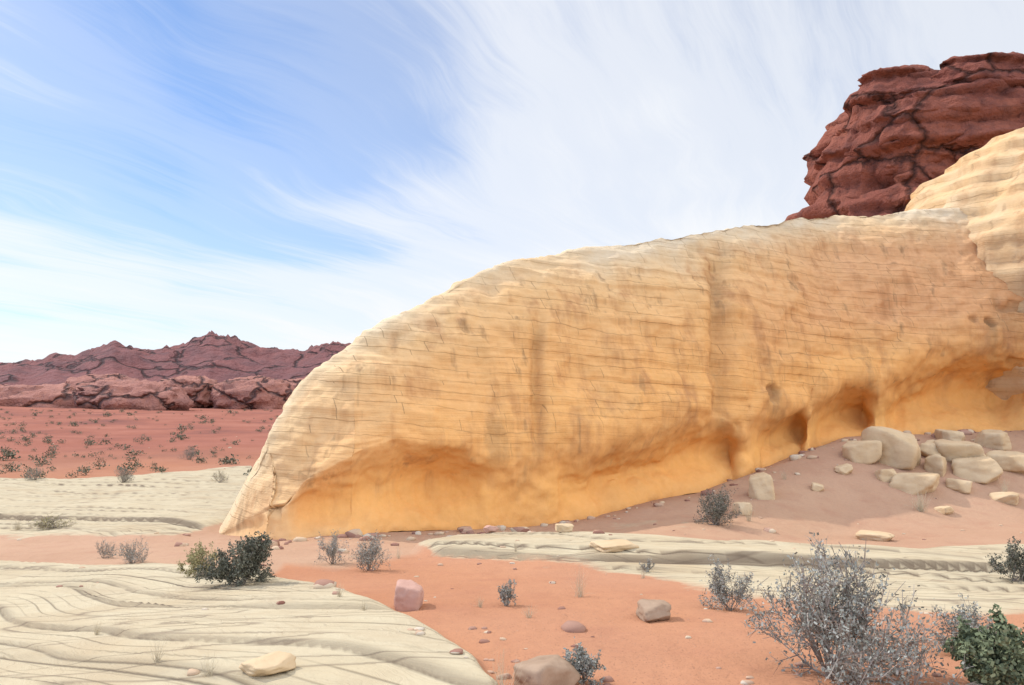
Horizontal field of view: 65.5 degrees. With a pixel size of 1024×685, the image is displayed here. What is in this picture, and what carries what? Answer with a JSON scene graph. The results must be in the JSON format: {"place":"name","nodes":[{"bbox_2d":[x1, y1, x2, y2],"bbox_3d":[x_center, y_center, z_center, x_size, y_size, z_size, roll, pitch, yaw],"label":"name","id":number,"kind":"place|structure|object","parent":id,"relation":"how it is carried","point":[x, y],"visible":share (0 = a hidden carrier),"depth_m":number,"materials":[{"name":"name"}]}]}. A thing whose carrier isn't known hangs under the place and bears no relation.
{"place":"outdoors","nodes":[
{"label":"outdoors","id":0,"kind":"place"},
{"bbox_2d":[0,330,351,384],"bbox_3d":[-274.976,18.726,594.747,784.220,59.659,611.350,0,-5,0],"label":"hills","id":1,"kind":"structure","parent":0,"point":[213,355],"depth_m":464.42,"materials":[{"name":"red stone"}]},
{"bbox_2d":[0,406,1023,684],"bbox_3d":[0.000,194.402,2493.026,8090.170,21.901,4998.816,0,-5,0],"label":"ground","id":2,"kind":"structure","parent":0,"point":[324,636],"depth_m":10.84,"materials":[{"name":"orange sand"}]},
{"bbox_2d":[8,517,24,529],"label":"grass tuft","id":3,"kind":"object","parent":2,"relation":"on","point":[18,527],"visible":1,"depth_m":20.19,"materials":[{"name":"beige plant"}]},
{"bbox_2d":[23,465,42,480],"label":"green shrub","id":4,"kind":"object","parent":2,"relation":"on","point":[34,476],"visible":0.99,"depth_m":40.24,"materials":[{"name":"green plant"}]},
{"bbox_2d":[28,514,77,529],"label":"yellow shrub","id":5,"kind":"object","parent":2,"relation":"on","point":[42,523],"visible":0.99,"depth_m":20.16,"materials":[{"name":"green plant"}]},
{"bbox_2d":[92,621,102,634],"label":"grass tuft","id":6,"kind":"object","parent":2,"relation":"on","point":[97,630],"visible":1,"depth_m":6.21,"materials":[{"name":"beige plant"}]},
{"bbox_2d":[96,539,117,557],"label":"grey shrub","id":7,"kind":"object","parent":2,"relation":"on","point":[105,552],"visible":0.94,"depth_m":14.05,"materials":[{"name":"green plant"}]},
{"bbox_2d":[114,464,136,482],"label":"green shrub","id":8,"kind":"object","parent":2,"relation":"on","point":[124,477],"visible":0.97,"depth_m":39.57,"materials":[{"name":"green plant"}]},
{"bbox_2d":[111,535,152,563],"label":"grey shrub","id":9,"kind":"object","parent":2,"relation":"on","point":[130,556],"visible":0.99,"depth_m":13.11,"materials":[{"name":"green plant"}]},
{"bbox_2d":[0,408,278,478],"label":"scrub","id":10,"kind":"object","parent":2,"relation":"on","point":[7,453],"visible":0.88,"depth_m":63.40,"materials":[{"name":"green plant"}]},
{"bbox_2d":[0,373,305,410],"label":"outcrops","id":11,"kind":"object","parent":2,"relation":"on","point":[115,391],"visible":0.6,"depth_m":250.20,"materials":[{"name":"stone"}]},
{"bbox_2d":[146,639,164,661],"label":"grass tuft","id":12,"kind":"object","parent":2,"relation":"on","point":[156,657],"visible":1,"depth_m":5.12,"materials":[{"name":"beige plant"}]},
{"bbox_2d":[178,446,197,459],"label":"green shrub","id":13,"kind":"object","parent":2,"relation":"on","point":[188,454],"visible":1,"depth_m":57.10,"materials":[{"name":"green plant"}]},
{"bbox_2d":[176,541,219,576],"bbox_3d":[-3.878,2.698,9.905,0.512,0.487,0.453,5,-6,-44],"label":"yellow shrub","id":14,"kind":"object","parent":2,"relation":"on","point":[193,560],"visible":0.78,"depth_m":9.84,"materials":[{"name":"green plant"}]},
{"bbox_2d":[189,652,218,677],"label":"grass tuft","id":15,"kind":"object","parent":2,"relation":"on","point":[204,670],"visible":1,"depth_m":4.82,"materials":[{"name":"beige plant"}]},
{"bbox_2d":[211,471,228,482],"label":"yellow shrub","id":16,"kind":"object","parent":2,"relation":"on","point":[218,477],"visible":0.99,"depth_m":39.08,"materials":[{"name":"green plant"}]},
{"bbox_2d":[193,531,276,586],"bbox_3d":[-3.100,2.458,8.954,0.827,0.690,0.912,0,-5,0],"label":"green shrub","id":17,"kind":"object","parent":2,"relation":"on","point":[250,559],"visible":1,"depth_m":8.86,"materials":[{"name":"green plant"}]},
{"bbox_2d":[239,651,295,676],"bbox_3d":[-1.478,1.953,4.843,0.256,0.100,0.288,-4,-6,38],"label":"boulder","id":18,"kind":"object","parent":2,"relation":"on","point":[275,662],"visible":1,"depth_m":4.78,"materials":[{"name":"beige stone"}]},
{"bbox_2d":[314,529,353,564],"bbox_3d":[-2.794,3.255,12.614,0.606,0.628,0.580,0,-5,0],"label":"grey shrub","id":19,"kind":"object","parent":2,"relation":"on","point":[332,549],"visible":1,"depth_m":12.56,"materials":[{"name":"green plant"}]},
{"bbox_2d":[334,585,343,596],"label":"grass tuft","id":20,"kind":"object","parent":2,"relation":"on","point":[339,594],"visible":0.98,"depth_m":7.40,"materials":[{"name":"beige plant"}]},
{"bbox_2d":[351,529,391,570],"bbox_3d":[-2.057,3.054,11.660,0.553,0.677,0.645,0,-5,0],"label":"grey shrub","id":21,"kind":"object","parent":2,"relation":"on","point":[372,551],"visible":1,"depth_m":11.63,"materials":[{"name":"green plant"}]},
{"bbox_2d":[396,543,401,557],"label":"grass tuft","id":22,"kind":"object","parent":2,"relation":"on","point":[397,551],"visible":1,"depth_m":13.31,"materials":[{"name":"beige plant"}]},
{"bbox_2d":[394,579,423,611],"bbox_3d":[-1.018,2.505,7.839,0.295,0.333,0.405,0,-5,0],"label":"boulder","id":23,"kind":"object","parent":2,"relation":"on","point":[409,596],"visible":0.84,"depth_m":7.67,"materials":[{"name":"pink stone"}]},
{"bbox_2d":[483,525,498,532],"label":"rock","id":24,"kind":"object","parent":2,"relation":"on","point":[489,529],"visible":0.99,"depth_m":16.52,"materials":[{"name":"pink stone"}]},
{"bbox_2d":[479,648,526,684],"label":"grass tuft","id":25,"kind":"object","parent":2,"relation":"on","point":[500,680],"visible":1,"depth_m":4.51,"materials":[{"name":"beige plant"}]},
{"bbox_2d":[497,577,517,606],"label":"grey shrub","id":26,"kind":"object","parent":2,"relation":"on","point":[504,594],"visible":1,"depth_m":7.91,"materials":[{"name":"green plant"}]},
{"bbox_2d":[17,429,1022,684],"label":"stones","id":27,"kind":"object","parent":2,"relation":"on","point":[565,627],"visible":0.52,"depth_m":15.61,"materials":[{"name":"stone"}]},
{"bbox_2d":[523,604,537,617],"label":"grass tuft","id":28,"kind":"object","parent":2,"relation":"on","point":[529,615],"visible":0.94,"depth_m":7.17,"materials":[{"name":"beige plant"}]},
{"bbox_2d":[513,654,579,684],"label":"boulder","id":29,"kind":"object","parent":2,"relation":"on","point":[555,669],"visible":0.99,"depth_m":4.80,"materials":[{"name":"beige stone"}]},
{"bbox_2d":[555,523,573,532],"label":"rock","id":30,"kind":"object","parent":2,"relation":"on","point":[563,527],"visible":0.94,"depth_m":15.48,"materials":[{"name":"beige stone"}]},
{"bbox_2d":[565,561,599,597],"bbox_3d":[0.707,2.555,8.617,0.301,0.402,0.422,4,-6,-43],"label":"grass tuft","id":31,"kind":"object","parent":2,"relation":"on","point":[579,592],"visible":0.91,"depth_m":8.58,"materials":[{"name":"beige plant"}]},
{"bbox_2d":[562,637,606,684],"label":"grey shrub","id":32,"kind":"object","parent":2,"relation":"on","point":[585,664],"visible":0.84,"depth_m":5.00,"materials":[{"name":"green plant"}]},
{"bbox_2d":[589,539,638,552],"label":"rock slab","id":33,"kind":"structure","parent":2,"relation":"on","point":[613,545],"depth_m":12.67,"materials":[{"name":"beige stone"}]},
{"bbox_2d":[219,208,1023,539],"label":"rock","id":34,"kind":"object","parent":2,"relation":"on","point":[585,382],"visible":0.95,"depth_m":23.09,"materials":[{"name":"stone"}]},
{"bbox_2d":[638,558,655,571],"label":"grey shrub","id":35,"kind":"object","parent":2,"relation":"on","point":[649,567],"visible":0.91,"depth_m":11.05,"materials":[{"name":"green plant"}]},
{"bbox_2d":[636,599,670,621],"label":"boulder","id":36,"kind":"object","parent":2,"relation":"on","point":[649,610],"visible":1,"depth_m":7.01,"materials":[{"name":"beige stone"}]},
{"bbox_2d":[693,484,741,525],"bbox_3d":[4.639,3.828,18.378,1.171,1.238,1.260,0,-5,0],"label":"green shrub","id":37,"kind":"object","parent":2,"relation":"on","point":[718,509],"visible":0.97,"depth_m":18.26,"materials":[{"name":"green plant"}]},
{"bbox_2d":[698,553,756,610],"bbox_3d":[2.105,2.392,7.801,0.575,0.652,0.505,0,-5,0],"label":"grey shrub","id":38,"kind":"object","parent":2,"relation":"on","point":[720,593],"visible":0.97,"depth_m":7.77,"materials":[{"name":"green plant"}]},
{"bbox_2d":[732,502,751,515],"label":"boulder","id":39,"kind":"object","parent":2,"relation":"on","point":[741,505],"visible":0.82,"depth_m":19.36,"materials":[{"name":"beige stone"}]},
{"bbox_2d":[740,500,754,520],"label":"grass tuft","id":40,"kind":"object","parent":2,"relation":"on","point":[749,517],"visible":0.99,"depth_m":18.79,"materials":[{"name":"beige plant"}]},
{"bbox_2d":[748,472,774,499],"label":"boulder","id":41,"kind":"object","parent":2,"relation":"on","point":[761,486],"visible":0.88,"depth_m":20.93,"materials":[{"name":"beige stone"}]},
{"bbox_2d":[811,482,823,491],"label":"rock","id":42,"kind":"object","parent":2,"relation":"on","point":[818,487],"visible":0.93,"depth_m":21.71,"materials":[{"name":"beige stone"}]},
{"bbox_2d":[834,463,852,474],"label":"rock","id":43,"kind":"object","parent":2,"relation":"on","point":[845,469],"visible":0.95,"depth_m":23.03,"materials":[{"name":"beige stone"}]},
{"bbox_2d":[739,531,982,684],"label":"grey shrub","id":44,"kind":"object","parent":2,"relation":"on","point":[847,627],"visible":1,"depth_m":5.06,"materials":[{"name":"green plant"}]},
{"bbox_2d":[842,440,881,463],"bbox_3d":[10.645,3.354,24.301,1.127,0.767,0.969,-1,-5,12],"label":"boulder","id":45,"kind":"object","parent":2,"relation":"on","point":[866,452],"visible":0.81,"depth_m":23.86,"materials":[{"name":"beige stone"}]},
{"bbox_2d":[855,530,894,541],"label":"rock","id":46,"kind":"object","parent":2,"relation":"on","point":[868,535],"visible":0.98,"depth_m":18.08,"materials":[{"name":"beige stone"}]},
{"bbox_2d":[874,469,896,481],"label":"boulder","id":47,"kind":"object","parent":2,"relation":"on","point":[884,475],"visible":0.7,"depth_m":22.81,"materials":[{"name":"beige stone"}]},
{"bbox_2d":[860,426,920,469],"bbox_3d":[11.670,3.320,24.326,1.206,1.523,1.670,4,-6,-43],"label":"boulder","id":48,"kind":"object","parent":2,"relation":"on","point":[901,450],"visible":0.6,"depth_m":23.86,"materials":[{"name":"beige stone"}]},
{"bbox_2d":[888,472,939,494],"bbox_3d":[11.379,4.045,22.568,1.240,0.695,1.003,-3,-6,37],"label":"boulder","id":49,"kind":"object","parent":2,"relation":"on","point":[908,482],"visible":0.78,"depth_m":22.26,"materials":[{"name":"beige stone"}]},
{"bbox_2d":[907,485,932,511],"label":"grass tuft","id":50,"kind":"object","parent":2,"relation":"on","point":[920,509],"visible":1,"depth_m":21.16,"materials":[{"name":"beige plant"}]},
{"bbox_2d":[919,440,941,456],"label":"boulder","id":51,"kind":"object","parent":2,"relation":"on","point":[928,448],"visible":0.47,"depth_m":24.62,"materials":[{"name":"beige stone"}]},
{"bbox_2d":[924,454,946,476],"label":"boulder","id":52,"kind":"object","parent":2,"relation":"on","point":[936,463],"visible":0.68,"depth_m":23.52,"materials":[{"name":"beige stone"}]},
{"bbox_2d":[934,506,953,514],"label":"rock","id":53,"kind":"object","parent":2,"relation":"on","point":[945,510],"visible":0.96,"depth_m":21.14,"materials":[{"name":"beige stone"}]},
{"bbox_2d":[934,429,964,440],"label":"boulder","id":54,"kind":"object","parent":2,"relation":"on","point":[951,435],"visible":0.52,"depth_m":25.78,"materials":[{"name":"beige stone"}]},
{"bbox_2d":[946,478,972,493],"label":"boulder","id":55,"kind":"object","parent":2,"relation":"on","point":[962,486],"visible":0.81,"depth_m":22.58,"materials":[{"name":"beige stone"}]},
{"bbox_2d":[934,439,985,462],"bbox_3d":[13.905,3.497,24.784,1.525,0.934,1.324,-1,-5,14],"label":"boulder","id":56,"kind":"object","parent":2,"relation":"on","point":[949,450],"visible":0.55,"depth_m":24.28,"materials":[{"name":"beige stone"}]},
{"bbox_2d":[924,593,996,655],"bbox_3d":[3.410,2.174,5.954,0.541,0.561,0.569,-3,-6,36],"label":"grey shrub","id":57,"kind":"object","parent":2,"relation":"on","point":[974,622],"visible":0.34,"depth_m":6.00,"materials":[{"name":"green plant"}]},
{"bbox_2d":[905,127,1023,399],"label":"pale dome","id":58,"kind":"structure","parent":2,"relation":"on","point":[982,188],"depth_m":31.06,"materials":[{"name":"stone"}]},
{"bbox_2d":[951,456,1002,483],"bbox_3d":[13.810,3.848,23.694,1.318,0.898,1.121,-2,-5,26],"label":"boulder","id":59,"kind":"object","parent":2,"relation":"on","point":[984,469],"visible":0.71,"depth_m":23.35,"materials":[{"name":"beige stone"}]},
{"bbox_2d":[942,603,1023,684],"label":"bright shrub","id":60,"kind":"object","parent":2,"relation":"on","point":[1000,661],"visible":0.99,"depth_m":4.72,"materials":[{"name":"green plant"}]},
{"bbox_2d":[974,429,1011,450],"bbox_3d":[15.664,3.197,26.013,0.984,0.702,1.272,0,-5,0],"label":"boulder","id":61,"kind":"object","parent":2,"relation":"on","point":[994,439],"visible":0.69,"depth_m":25.57,"materials":[{"name":"beige stone"}]},
{"bbox_2d":[997,474,1009,491],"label":"grass tuft","id":62,"kind":"object","parent":2,"relation":"on","point":[1006,488],"visible":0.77,"depth_m":22.70,"materials":[{"name":"beige plant"}]},
{"bbox_2d":[985,536,1023,582],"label":"green shrub","id":63,"kind":"object","parent":2,"relation":"on","point":[1014,561],"visible":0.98,"depth_m":11.42,"materials":[{"name":"green plant"}]},
{"bbox_2d":[989,492,1019,505],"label":"boulder","id":64,"kind":"object","parent":2,"relation":"on","point":[1010,498],"visible":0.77,"depth_m":22.12,"materials":[{"name":"beige stone"}]},
{"bbox_2d":[986,450,1023,473],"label":"boulder","id":65,"kind":"object","parent":2,"relation":"on","point":[1011,461],"visible":0.6,"depth_m":24.05,"materials":[{"name":"beige stone"}]},
{"bbox_2d":[0,0,1023,362],"label":"sky","id":66,"kind":"structure","parent":0,"point":[281,174],"materials":[{"name":"blue"}]},
{"bbox_2d":[785,51,1023,220],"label":"rock butte","id":67,"kind":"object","parent":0,"point":[892,139],"visible":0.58,"depth_m":44.45,"materials":[{"name":"red stone"}]}
]}

